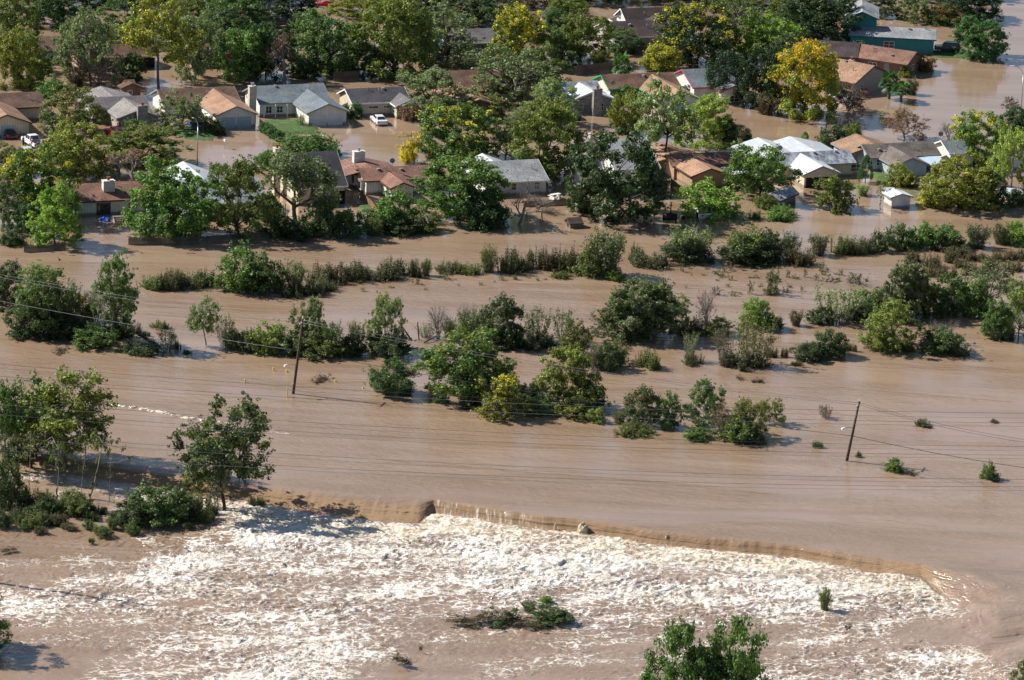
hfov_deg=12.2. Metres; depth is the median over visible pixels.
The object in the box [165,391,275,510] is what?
tree
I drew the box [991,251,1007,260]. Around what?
brush
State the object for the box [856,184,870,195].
shrub
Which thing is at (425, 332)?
shrub
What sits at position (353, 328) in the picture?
shrub
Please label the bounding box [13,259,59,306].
tree
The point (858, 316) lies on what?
bush
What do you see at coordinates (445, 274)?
brush tuft
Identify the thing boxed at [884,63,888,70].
door
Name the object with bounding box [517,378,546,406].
bush
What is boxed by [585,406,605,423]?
bush
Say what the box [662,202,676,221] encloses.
barbecue smoker
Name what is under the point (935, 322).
bare shrub
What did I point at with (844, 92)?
tree
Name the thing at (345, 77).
wooden fence
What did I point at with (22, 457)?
tree
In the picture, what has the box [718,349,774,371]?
brush
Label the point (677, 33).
tree
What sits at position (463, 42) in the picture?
tree
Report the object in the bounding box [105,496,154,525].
bush
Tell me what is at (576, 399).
power line
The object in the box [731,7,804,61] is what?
tree
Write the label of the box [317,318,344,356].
shrub
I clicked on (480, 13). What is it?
tree
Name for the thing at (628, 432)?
brush
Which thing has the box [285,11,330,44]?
tree
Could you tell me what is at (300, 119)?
shrub
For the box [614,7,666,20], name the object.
house
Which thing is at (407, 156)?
bush
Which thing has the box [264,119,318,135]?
lawn
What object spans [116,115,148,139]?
bush
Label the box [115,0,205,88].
tree
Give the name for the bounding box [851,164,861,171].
window
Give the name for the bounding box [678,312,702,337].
brush
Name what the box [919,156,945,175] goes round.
patio cover
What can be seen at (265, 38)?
tree
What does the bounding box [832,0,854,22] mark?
tree
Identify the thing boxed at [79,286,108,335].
bare tree
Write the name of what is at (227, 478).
tree
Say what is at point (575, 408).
bush
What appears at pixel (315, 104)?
house
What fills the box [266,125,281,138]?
bush
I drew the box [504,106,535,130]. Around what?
shrub
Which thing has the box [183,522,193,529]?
bush
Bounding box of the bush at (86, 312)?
[73,289,103,320]
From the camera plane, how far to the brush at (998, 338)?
678.86 m
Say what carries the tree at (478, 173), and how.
on the floodwater
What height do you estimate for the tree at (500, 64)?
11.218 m
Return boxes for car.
[4,129,17,138]
[104,126,126,137]
[187,121,204,129]
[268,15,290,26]
[315,0,337,7]
[370,114,387,124]
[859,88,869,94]
[934,41,960,51]
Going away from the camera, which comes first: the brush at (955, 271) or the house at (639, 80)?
the brush at (955, 271)
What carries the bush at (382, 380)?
on the floodwater
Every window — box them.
[266,106,271,112]
[276,106,282,112]
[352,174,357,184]
[357,178,363,189]
[366,106,378,108]
[511,183,516,190]
[534,182,539,188]
[729,95,738,101]
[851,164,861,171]
[884,41,893,47]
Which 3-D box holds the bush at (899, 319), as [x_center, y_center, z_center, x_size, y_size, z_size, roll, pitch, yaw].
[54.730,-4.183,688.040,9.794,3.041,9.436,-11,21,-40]
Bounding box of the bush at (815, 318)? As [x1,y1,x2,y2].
[803,305,838,324]
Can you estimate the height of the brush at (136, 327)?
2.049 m
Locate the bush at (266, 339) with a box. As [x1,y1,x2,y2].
[244,317,288,356]
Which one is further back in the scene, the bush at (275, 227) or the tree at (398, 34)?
the tree at (398, 34)
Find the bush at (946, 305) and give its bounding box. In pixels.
[922,272,972,319]
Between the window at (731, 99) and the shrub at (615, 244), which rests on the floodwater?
the shrub at (615, 244)
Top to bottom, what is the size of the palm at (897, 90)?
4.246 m
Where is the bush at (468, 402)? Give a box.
[455,389,482,409]
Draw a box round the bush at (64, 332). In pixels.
[30,300,82,341]
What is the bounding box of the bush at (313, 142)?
[268,130,342,152]
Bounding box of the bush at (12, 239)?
[0,230,28,246]
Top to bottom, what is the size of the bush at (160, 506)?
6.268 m
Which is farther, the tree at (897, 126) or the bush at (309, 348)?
the tree at (897, 126)
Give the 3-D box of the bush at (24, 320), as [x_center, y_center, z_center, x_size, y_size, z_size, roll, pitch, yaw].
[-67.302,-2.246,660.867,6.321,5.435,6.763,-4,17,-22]
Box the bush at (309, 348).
[300,330,348,362]
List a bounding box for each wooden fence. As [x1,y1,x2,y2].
[24,244,65,251]
[128,232,266,244]
[334,71,358,81]
[360,190,376,211]
[524,199,571,206]
[576,62,613,75]
[670,178,680,192]
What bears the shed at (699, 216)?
on the floodwater
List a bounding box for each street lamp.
[192,117,197,164]
[1010,65,1023,107]
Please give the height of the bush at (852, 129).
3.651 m
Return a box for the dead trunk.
[135,331,160,346]
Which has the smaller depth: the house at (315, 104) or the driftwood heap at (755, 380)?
the driftwood heap at (755, 380)
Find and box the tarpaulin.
[99,216,110,221]
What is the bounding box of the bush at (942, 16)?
[920,0,962,26]
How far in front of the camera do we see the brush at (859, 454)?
621.57 m
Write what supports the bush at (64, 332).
on the floodwater
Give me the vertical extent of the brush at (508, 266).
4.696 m
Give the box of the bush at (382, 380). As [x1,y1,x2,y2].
[362,355,419,395]
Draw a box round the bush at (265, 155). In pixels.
[252,148,272,168]
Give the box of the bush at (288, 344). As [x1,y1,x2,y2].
[270,329,305,356]
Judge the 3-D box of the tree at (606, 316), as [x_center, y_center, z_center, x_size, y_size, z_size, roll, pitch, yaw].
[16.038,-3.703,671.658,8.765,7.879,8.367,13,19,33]
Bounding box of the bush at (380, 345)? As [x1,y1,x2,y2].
[357,329,414,357]
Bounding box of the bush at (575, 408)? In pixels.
[547,394,595,421]
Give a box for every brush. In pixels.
[6,509,25,522]
[12,505,35,514]
[13,507,50,528]
[18,522,28,530]
[25,486,54,504]
[32,524,48,533]
[39,512,59,526]
[49,510,70,525]
[53,489,86,512]
[60,522,79,530]
[83,509,99,520]
[87,504,107,514]
[88,538,95,543]
[91,524,105,533]
[110,337,169,356]
[131,322,141,332]
[135,273,171,290]
[142,330,150,335]
[149,319,169,330]
[155,268,180,291]
[166,267,202,290]
[173,340,180,349]
[181,349,192,354]
[184,269,208,289]
[196,267,217,287]
[196,507,215,523]
[200,501,220,514]
[248,495,266,505]
[280,284,306,298]
[301,277,330,296]
[304,260,336,283]
[314,273,339,291]
[328,261,349,283]
[344,258,368,281]
[355,264,387,281]
[377,253,410,280]
[406,254,422,277]
[434,257,463,275]
[452,261,482,275]
[495,245,526,274]
[495,330,560,351]
[518,254,533,271]
[527,244,549,269]
[540,246,564,270]
[546,269,574,279]
[552,240,578,272]
[612,419,655,438]
[627,249,667,269]
[628,241,646,263]
[635,346,660,370]
[655,251,669,264]
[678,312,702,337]
[680,352,705,366]
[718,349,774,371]
[747,430,766,445]
[748,210,761,219]
[760,203,796,221]
[763,347,778,357]
[780,348,788,357]
[785,242,815,267]
[788,359,801,365]
[811,440,823,448]
[826,233,853,255]
[843,235,865,255]
[847,340,856,351]
[854,450,862,457]
[856,236,875,254]
[896,340,917,352]
[904,249,928,262]
[914,418,931,428]
[924,250,942,268]
[926,262,950,278]
[927,241,958,253]
[942,247,962,262]
[945,341,971,356]
[950,255,972,268]
[950,266,958,277]
[951,245,971,256]
[962,249,978,261]
[963,261,986,271]
[975,253,996,263]
[989,324,1016,341]
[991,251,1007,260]
[1002,259,1023,271]
[1003,247,1023,261]
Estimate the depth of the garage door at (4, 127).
772.68 m
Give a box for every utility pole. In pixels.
[284,316,304,393]
[841,399,860,460]
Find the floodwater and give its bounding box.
[0,0,1023,679]
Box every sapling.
[23,429,37,491]
[43,437,64,497]
[75,444,88,491]
[84,431,130,497]
[106,452,116,499]
[396,131,422,162]
[876,185,890,208]
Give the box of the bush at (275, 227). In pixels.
[255,212,297,238]
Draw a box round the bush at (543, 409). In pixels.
[516,395,555,417]
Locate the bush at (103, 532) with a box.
[94,525,114,537]
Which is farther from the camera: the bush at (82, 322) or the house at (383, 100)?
the house at (383, 100)
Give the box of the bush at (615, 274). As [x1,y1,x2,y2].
[605,268,627,281]
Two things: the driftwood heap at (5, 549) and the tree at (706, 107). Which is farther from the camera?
the tree at (706, 107)
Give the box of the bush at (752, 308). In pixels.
[737,296,770,328]
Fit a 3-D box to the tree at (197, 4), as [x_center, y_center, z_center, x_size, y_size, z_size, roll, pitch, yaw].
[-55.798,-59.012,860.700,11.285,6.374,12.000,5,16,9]
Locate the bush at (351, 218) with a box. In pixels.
[329,204,371,240]
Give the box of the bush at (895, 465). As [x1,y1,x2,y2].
[881,457,905,473]
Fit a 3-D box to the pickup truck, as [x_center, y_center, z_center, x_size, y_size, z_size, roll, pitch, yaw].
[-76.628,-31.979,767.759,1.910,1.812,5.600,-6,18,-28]
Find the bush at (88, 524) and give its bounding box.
[80,519,95,529]
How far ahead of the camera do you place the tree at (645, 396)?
630.71 m
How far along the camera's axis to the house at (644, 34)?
857.66 m
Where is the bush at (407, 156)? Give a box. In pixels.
[397,137,418,162]
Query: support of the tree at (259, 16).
on the floodwater
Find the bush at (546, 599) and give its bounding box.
[539,594,555,603]
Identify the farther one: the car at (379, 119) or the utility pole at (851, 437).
the car at (379, 119)
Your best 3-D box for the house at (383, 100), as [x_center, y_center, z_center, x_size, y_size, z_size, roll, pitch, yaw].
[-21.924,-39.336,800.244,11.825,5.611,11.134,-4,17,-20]
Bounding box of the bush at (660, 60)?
[637,42,681,71]
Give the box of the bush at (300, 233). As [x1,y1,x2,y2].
[279,216,319,242]
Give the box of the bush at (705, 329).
[696,314,736,336]
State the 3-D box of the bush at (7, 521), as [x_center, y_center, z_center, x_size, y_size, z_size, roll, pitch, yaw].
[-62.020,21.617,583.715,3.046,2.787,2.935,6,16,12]
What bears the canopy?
on the floodwater
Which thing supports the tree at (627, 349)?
on the floodwater
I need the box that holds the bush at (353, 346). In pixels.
[333,332,366,357]
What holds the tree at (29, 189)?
on the floodwater
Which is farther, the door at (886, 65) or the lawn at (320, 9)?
the lawn at (320, 9)
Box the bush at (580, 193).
[563,180,592,211]
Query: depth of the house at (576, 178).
754.29 m
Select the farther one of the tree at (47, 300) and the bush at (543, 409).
the tree at (47, 300)
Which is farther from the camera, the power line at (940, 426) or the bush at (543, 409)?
the bush at (543, 409)
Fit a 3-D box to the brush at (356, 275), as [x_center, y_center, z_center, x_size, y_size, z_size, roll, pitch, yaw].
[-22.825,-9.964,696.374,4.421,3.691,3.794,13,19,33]
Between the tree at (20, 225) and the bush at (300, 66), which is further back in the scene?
the bush at (300, 66)
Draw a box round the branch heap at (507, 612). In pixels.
[485,605,533,628]
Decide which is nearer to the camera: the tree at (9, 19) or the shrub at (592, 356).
the shrub at (592, 356)
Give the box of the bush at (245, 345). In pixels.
[230,327,254,351]
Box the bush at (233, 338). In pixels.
[223,328,241,349]
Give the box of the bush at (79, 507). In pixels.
[46,488,98,515]
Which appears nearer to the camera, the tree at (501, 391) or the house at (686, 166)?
the tree at (501, 391)
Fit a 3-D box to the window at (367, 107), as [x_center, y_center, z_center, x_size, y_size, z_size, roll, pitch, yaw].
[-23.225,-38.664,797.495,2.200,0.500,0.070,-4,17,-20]
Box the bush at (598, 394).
[578,377,614,410]
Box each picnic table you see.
[112,215,124,221]
[548,193,560,199]
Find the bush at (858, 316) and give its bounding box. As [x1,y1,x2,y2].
[838,301,872,322]
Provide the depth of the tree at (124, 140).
757.90 m
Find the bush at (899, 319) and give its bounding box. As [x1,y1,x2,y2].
[860,303,923,323]
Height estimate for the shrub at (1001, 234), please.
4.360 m
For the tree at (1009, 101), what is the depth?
819.95 m
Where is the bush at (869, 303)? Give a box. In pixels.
[851,284,888,311]
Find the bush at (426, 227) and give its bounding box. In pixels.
[406,206,443,234]
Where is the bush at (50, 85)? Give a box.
[34,79,71,97]
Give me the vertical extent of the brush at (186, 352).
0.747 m
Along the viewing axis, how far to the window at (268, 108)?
794.10 m
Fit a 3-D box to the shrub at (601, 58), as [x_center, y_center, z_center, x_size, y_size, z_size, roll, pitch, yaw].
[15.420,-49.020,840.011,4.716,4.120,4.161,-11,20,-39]
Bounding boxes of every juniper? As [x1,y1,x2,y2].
[713,119,737,147]
[721,123,752,146]
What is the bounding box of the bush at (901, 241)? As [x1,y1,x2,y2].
[883,218,921,251]
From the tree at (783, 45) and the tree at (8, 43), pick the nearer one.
the tree at (8, 43)
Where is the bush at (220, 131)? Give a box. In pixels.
[210,122,226,135]
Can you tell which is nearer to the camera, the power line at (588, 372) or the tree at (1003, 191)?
the power line at (588, 372)
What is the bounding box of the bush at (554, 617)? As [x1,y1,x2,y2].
[525,601,580,626]
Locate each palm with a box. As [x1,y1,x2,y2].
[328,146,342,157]
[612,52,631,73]
[878,70,901,98]
[890,80,912,101]
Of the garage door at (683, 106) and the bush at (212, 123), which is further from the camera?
the garage door at (683, 106)
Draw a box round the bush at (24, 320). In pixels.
[0,307,43,340]
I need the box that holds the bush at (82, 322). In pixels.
[59,309,90,339]
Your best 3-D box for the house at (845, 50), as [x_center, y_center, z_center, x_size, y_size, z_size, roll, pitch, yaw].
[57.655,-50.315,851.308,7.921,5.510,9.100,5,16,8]
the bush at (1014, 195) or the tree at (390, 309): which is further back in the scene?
the bush at (1014, 195)
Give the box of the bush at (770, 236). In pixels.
[754,227,790,263]
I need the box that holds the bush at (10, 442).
[0,434,37,462]
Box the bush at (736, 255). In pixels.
[713,228,788,268]
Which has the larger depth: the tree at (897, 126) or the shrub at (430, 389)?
the tree at (897, 126)
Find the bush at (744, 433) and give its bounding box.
[706,411,765,444]
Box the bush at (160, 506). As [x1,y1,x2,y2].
[125,478,198,527]
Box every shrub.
[55,274,84,316]
[63,65,87,85]
[78,60,111,84]
[104,516,119,529]
[109,153,122,176]
[157,325,177,351]
[186,490,205,516]
[215,312,234,346]
[282,258,306,291]
[296,114,304,124]
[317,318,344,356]
[347,319,365,351]
[362,212,383,235]
[396,102,420,120]
[414,321,436,337]
[420,257,432,275]
[427,305,452,338]
[428,384,434,400]
[441,318,457,337]
[455,302,477,324]
[457,307,485,338]
[479,242,499,273]
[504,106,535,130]
[518,599,535,612]
[522,303,556,339]
[530,195,554,213]
[551,306,575,341]
[582,223,626,277]
[585,336,604,369]
[587,48,612,64]
[611,409,627,423]
[667,224,715,262]
[682,328,700,355]
[695,289,716,332]
[708,317,739,366]
[709,399,732,434]
[723,222,767,261]
[732,311,780,364]
[755,92,782,115]
[779,228,802,253]
[788,308,803,326]
[806,233,832,255]
[810,283,867,323]
[818,586,832,610]
[819,404,832,418]
[836,88,865,111]
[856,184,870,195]
[906,76,919,94]
[907,175,920,186]
[926,320,958,342]
[938,122,960,139]
[965,222,992,248]
[991,220,1009,244]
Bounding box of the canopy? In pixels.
[996,188,1022,199]
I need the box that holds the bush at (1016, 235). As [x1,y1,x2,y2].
[1001,218,1023,247]
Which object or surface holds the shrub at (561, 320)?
on the floodwater
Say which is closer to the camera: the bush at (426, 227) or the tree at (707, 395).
the tree at (707, 395)
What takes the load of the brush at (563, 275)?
on the floodwater
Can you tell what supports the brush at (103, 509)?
on the floodwater
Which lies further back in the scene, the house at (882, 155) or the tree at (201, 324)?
the house at (882, 155)
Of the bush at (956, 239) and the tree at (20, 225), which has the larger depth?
the bush at (956, 239)
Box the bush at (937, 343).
[914,323,975,355]
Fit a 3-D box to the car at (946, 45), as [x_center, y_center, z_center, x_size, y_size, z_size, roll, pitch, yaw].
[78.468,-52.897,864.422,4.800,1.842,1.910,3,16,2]
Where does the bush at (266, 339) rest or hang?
on the floodwater
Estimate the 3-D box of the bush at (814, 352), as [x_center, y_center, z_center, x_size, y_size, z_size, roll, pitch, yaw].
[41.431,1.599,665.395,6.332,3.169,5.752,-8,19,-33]
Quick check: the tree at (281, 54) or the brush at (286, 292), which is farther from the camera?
the tree at (281, 54)
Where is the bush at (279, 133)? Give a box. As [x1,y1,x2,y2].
[271,130,286,140]
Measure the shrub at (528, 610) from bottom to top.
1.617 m
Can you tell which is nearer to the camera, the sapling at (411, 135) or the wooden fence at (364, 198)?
the wooden fence at (364, 198)
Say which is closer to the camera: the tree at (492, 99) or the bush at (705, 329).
the bush at (705, 329)
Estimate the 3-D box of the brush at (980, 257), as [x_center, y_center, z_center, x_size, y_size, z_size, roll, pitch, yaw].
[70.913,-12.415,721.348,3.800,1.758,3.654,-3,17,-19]
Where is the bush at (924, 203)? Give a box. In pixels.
[915,194,940,207]
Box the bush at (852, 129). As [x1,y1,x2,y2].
[843,120,863,135]
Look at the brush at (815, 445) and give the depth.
624.94 m
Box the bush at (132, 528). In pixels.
[123,522,142,534]
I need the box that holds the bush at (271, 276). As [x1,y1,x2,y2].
[237,248,288,295]
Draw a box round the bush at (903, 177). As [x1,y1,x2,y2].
[877,158,915,186]
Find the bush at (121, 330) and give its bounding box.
[97,305,140,339]
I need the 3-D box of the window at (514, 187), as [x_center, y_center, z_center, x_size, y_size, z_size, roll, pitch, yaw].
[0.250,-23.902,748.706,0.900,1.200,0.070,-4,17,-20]
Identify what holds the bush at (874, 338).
on the floodwater
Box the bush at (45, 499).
[27,492,63,514]
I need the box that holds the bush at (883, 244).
[868,227,893,253]
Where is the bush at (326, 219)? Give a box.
[298,192,350,238]
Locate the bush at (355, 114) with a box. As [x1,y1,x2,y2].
[343,100,362,118]
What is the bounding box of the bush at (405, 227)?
[379,214,422,238]
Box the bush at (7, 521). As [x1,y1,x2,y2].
[0,508,15,526]
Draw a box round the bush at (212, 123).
[198,112,225,131]
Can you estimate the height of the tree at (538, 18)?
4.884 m
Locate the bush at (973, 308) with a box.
[950,272,995,318]
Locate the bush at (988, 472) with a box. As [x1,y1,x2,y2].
[979,459,1000,479]
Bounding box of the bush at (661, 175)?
[658,167,669,185]
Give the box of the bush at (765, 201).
[752,192,780,209]
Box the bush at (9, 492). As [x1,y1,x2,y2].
[0,452,30,510]
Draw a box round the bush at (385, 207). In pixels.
[360,184,421,233]
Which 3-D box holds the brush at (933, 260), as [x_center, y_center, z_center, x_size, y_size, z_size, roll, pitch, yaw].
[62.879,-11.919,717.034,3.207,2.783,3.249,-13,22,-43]
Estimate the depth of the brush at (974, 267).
715.23 m
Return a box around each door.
[1,125,14,136]
[96,203,110,214]
[221,117,235,127]
[237,116,251,127]
[312,114,326,125]
[328,113,342,124]
[665,102,690,111]
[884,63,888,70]
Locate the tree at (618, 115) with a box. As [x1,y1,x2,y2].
[604,85,643,133]
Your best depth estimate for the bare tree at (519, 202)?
729.55 m
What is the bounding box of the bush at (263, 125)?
[258,122,272,132]
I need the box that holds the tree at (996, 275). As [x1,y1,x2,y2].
[951,256,1023,300]
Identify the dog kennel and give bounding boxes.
[564,217,583,228]
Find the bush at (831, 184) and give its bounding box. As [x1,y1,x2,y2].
[809,169,859,215]
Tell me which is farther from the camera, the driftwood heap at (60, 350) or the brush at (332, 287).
the brush at (332, 287)
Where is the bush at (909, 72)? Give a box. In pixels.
[897,65,913,78]
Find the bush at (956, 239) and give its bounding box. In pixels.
[927,222,977,247]
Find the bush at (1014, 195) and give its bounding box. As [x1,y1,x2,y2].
[1007,186,1023,207]
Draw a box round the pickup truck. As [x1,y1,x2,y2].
[21,133,41,147]
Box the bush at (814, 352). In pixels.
[788,340,830,362]
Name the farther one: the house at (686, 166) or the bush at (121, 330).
the house at (686, 166)
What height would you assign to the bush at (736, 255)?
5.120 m
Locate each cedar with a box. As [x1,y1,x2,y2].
[801,131,808,138]
[857,155,873,182]
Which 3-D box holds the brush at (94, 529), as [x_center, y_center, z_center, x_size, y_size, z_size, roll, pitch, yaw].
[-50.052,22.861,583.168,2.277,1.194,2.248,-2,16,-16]
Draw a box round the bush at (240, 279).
[199,239,271,293]
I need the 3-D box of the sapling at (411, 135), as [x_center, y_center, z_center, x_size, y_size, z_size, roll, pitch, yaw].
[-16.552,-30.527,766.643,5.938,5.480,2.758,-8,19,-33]
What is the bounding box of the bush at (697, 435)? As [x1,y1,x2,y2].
[680,426,713,443]
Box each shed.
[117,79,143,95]
[694,207,711,220]
[768,186,798,205]
[881,187,913,208]
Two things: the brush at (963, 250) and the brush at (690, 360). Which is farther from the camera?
the brush at (963, 250)
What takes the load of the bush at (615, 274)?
on the floodwater
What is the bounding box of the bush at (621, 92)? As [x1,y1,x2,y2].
[607,83,644,105]
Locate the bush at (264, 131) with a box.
[261,123,274,133]
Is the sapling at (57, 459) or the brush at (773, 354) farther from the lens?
the brush at (773, 354)
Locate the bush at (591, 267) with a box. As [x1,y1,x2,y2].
[567,244,610,278]
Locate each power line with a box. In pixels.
[0,274,298,319]
[0,277,299,322]
[0,379,1023,426]
[0,404,1023,450]
[0,410,959,454]
[0,450,1023,490]
[2,301,296,350]
[3,364,968,412]
[3,368,985,417]
[3,376,1005,422]
[3,400,947,445]
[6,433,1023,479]
[6,437,968,482]
[7,447,972,486]
[9,415,930,457]
[301,351,850,435]
[304,320,857,402]
[305,323,857,404]
[854,436,1023,467]
[861,403,1023,439]
[861,405,1019,441]
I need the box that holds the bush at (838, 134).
[813,118,852,149]
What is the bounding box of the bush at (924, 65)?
[917,54,937,72]
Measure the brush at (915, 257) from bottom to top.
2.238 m
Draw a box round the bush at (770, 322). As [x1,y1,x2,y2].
[761,310,785,331]
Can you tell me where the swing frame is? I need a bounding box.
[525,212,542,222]
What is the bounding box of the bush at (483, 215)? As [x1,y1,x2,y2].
[455,179,515,232]
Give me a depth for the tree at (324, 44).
824.84 m
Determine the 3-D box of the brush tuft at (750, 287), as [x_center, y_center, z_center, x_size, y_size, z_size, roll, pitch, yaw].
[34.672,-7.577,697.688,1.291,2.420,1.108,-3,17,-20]
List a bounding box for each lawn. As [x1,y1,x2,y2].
[173,124,216,141]
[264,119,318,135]
[310,7,338,13]
[357,203,370,212]
[873,172,894,184]
[875,183,968,200]
[927,50,975,58]
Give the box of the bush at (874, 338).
[860,329,900,352]
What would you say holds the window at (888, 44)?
in the house at (918, 40)
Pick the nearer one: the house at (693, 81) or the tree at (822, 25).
the house at (693, 81)
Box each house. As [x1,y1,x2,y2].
[0,91,44,136]
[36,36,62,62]
[54,176,149,215]
[69,43,154,68]
[77,86,161,127]
[150,86,257,127]
[162,161,285,218]
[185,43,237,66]
[242,82,349,125]
[272,144,347,205]
[336,86,423,118]
[340,147,435,201]
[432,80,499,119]
[434,28,507,55]
[435,69,510,95]
[464,153,549,195]
[531,80,612,115]
[563,130,660,195]
[591,72,701,111]
[594,15,684,52]
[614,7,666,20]
[651,143,744,187]
[674,67,748,103]
[731,136,861,187]
[813,40,860,67]
[831,134,941,177]
[834,57,888,93]
[844,0,936,54]
[855,44,924,76]
[934,139,976,165]
[992,141,1023,169]
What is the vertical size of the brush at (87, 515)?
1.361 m
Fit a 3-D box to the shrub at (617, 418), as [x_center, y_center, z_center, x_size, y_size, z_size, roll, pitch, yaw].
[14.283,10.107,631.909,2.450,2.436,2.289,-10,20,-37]
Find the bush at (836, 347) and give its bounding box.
[806,328,851,360]
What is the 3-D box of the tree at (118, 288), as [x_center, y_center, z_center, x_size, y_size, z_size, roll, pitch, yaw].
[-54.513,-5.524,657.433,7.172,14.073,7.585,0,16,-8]
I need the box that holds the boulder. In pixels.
[577,522,587,533]
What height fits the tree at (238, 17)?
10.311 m
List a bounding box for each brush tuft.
[439,270,451,279]
[711,287,721,294]
[712,267,725,276]
[747,280,754,293]
[765,287,775,294]
[766,267,779,289]
[766,267,780,294]
[822,274,840,281]
[848,272,860,283]
[855,273,861,283]
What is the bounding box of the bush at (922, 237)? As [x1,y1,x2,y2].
[904,220,941,248]
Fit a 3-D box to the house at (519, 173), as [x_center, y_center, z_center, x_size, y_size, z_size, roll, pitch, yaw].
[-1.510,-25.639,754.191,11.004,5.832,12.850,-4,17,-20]
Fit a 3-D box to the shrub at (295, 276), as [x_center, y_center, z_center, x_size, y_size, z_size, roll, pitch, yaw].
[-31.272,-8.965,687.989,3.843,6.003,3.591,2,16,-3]
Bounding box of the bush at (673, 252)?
[658,233,721,264]
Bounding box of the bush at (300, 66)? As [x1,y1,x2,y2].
[285,48,325,78]
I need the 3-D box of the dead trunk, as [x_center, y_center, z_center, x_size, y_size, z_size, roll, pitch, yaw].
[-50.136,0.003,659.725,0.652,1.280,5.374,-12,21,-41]
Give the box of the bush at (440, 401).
[430,388,450,404]
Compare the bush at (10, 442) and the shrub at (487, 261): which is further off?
the shrub at (487, 261)
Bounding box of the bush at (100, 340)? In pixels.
[69,321,117,352]
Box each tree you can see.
[0,0,43,42]
[0,23,54,90]
[0,140,83,218]
[0,141,23,169]
[0,170,20,231]
[0,258,29,311]
[0,369,71,467]
[0,378,23,460]
[0,593,17,648]
[4,201,39,234]
[6,31,47,62]
[8,259,78,339]
[9,432,61,462]
[12,364,119,468]
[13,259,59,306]
[21,0,99,29]
[22,179,89,247]
[24,49,55,75]
[36,117,114,179]
[37,80,113,137]
[45,14,113,81]
[49,1,138,82]
[67,401,111,456]
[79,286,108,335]
[81,0,109,5]
[88,23,127,44]
[89,250,140,332]
[93,0,156,34]
[98,122,190,167]
[105,147,159,180]
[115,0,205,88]
[117,154,229,243]
[118,50,147,80]
[148,88,209,132]
[150,14,185,49]
[165,9,228,84]
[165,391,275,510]
[174,0,224,24]
[182,433,231,493]
[184,294,223,344]
[193,0,252,46]
[196,0,280,40]
[202,454,234,507]
[204,154,288,243]
[209,161,231,176]
[212,22,275,81]
[237,17,298,80]
[242,0,318,23]
[242,147,342,225]
[251,190,285,223]
[259,29,297,82]
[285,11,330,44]
[287,8,371,77]
[288,293,327,352]
[323,0,387,21]
[332,19,370,45]
[342,41,388,78]
[347,0,443,79]
[364,284,407,349]
[382,6,427,25]
[383,9,420,44]
[395,64,486,116]
[399,0,485,69]
[408,151,519,221]
[409,317,516,406]
[411,99,501,161]
[413,0,458,10]
[413,10,458,64]
[438,0,520,27]
[451,46,491,69]
[462,37,561,107]
[470,372,532,421]
[471,91,506,118]
[478,291,528,349]
[479,117,533,159]
[483,0,550,57]
[483,357,522,393]
[499,96,587,178]
[500,12,547,41]
[510,178,536,224]
[514,0,554,10]
[517,40,571,91]
[517,73,585,121]
[529,27,582,67]
[533,342,607,414]
[545,0,592,17]
[549,7,615,61]
[551,317,599,358]
[557,123,673,221]
[588,303,627,336]
[596,284,656,342]
[601,25,645,55]
[602,275,686,343]
[603,337,632,355]
[604,85,643,133]
[622,383,663,425]
[625,72,704,151]
[633,277,684,338]
[639,608,716,679]
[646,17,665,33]
[648,0,737,66]
[653,389,685,429]
[671,90,738,150]
[672,292,693,324]
[678,374,729,428]
[678,646,754,679]
[688,611,772,679]
[700,11,741,53]
[704,49,752,94]
[709,0,765,23]
[720,139,806,200]
[725,0,763,53]
[725,391,769,435]
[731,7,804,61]
[733,44,791,113]
[751,0,785,9]
[756,397,785,424]
[758,36,847,120]
[759,0,820,31]
[765,30,796,70]
[772,0,864,43]
[823,80,871,109]
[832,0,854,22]
[856,295,927,352]
[866,0,899,18]
[871,257,929,317]
[881,106,930,141]
[889,0,935,23]
[900,264,942,318]
[911,150,1007,209]
[935,0,1005,21]
[945,14,1010,61]
[947,105,1011,166]
[951,256,1023,300]
[964,169,1013,211]
[977,294,1018,340]
[986,119,1023,186]
[991,104,1023,139]
[996,275,1023,336]
[1000,96,1018,110]
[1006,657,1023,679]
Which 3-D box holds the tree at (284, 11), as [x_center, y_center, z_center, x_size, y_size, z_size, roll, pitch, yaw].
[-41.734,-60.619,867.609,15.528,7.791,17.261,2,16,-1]
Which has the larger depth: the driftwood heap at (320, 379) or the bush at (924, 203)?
the bush at (924, 203)
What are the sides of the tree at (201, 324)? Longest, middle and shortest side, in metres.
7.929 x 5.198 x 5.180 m
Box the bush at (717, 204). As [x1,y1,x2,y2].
[670,176,745,223]
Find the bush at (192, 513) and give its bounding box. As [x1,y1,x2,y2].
[166,486,202,522]
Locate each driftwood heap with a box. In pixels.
[0,545,17,551]
[51,345,69,354]
[311,373,332,382]
[390,649,416,665]
[443,607,511,627]
[509,617,553,631]
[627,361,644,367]
[750,377,764,382]
[843,621,852,629]
[893,467,919,476]
[993,476,1003,482]
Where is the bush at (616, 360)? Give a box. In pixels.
[590,338,630,371]
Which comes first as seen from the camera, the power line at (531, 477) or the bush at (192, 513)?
the power line at (531, 477)
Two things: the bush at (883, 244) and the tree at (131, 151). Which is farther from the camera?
the tree at (131, 151)
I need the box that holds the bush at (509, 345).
[488,320,529,351]

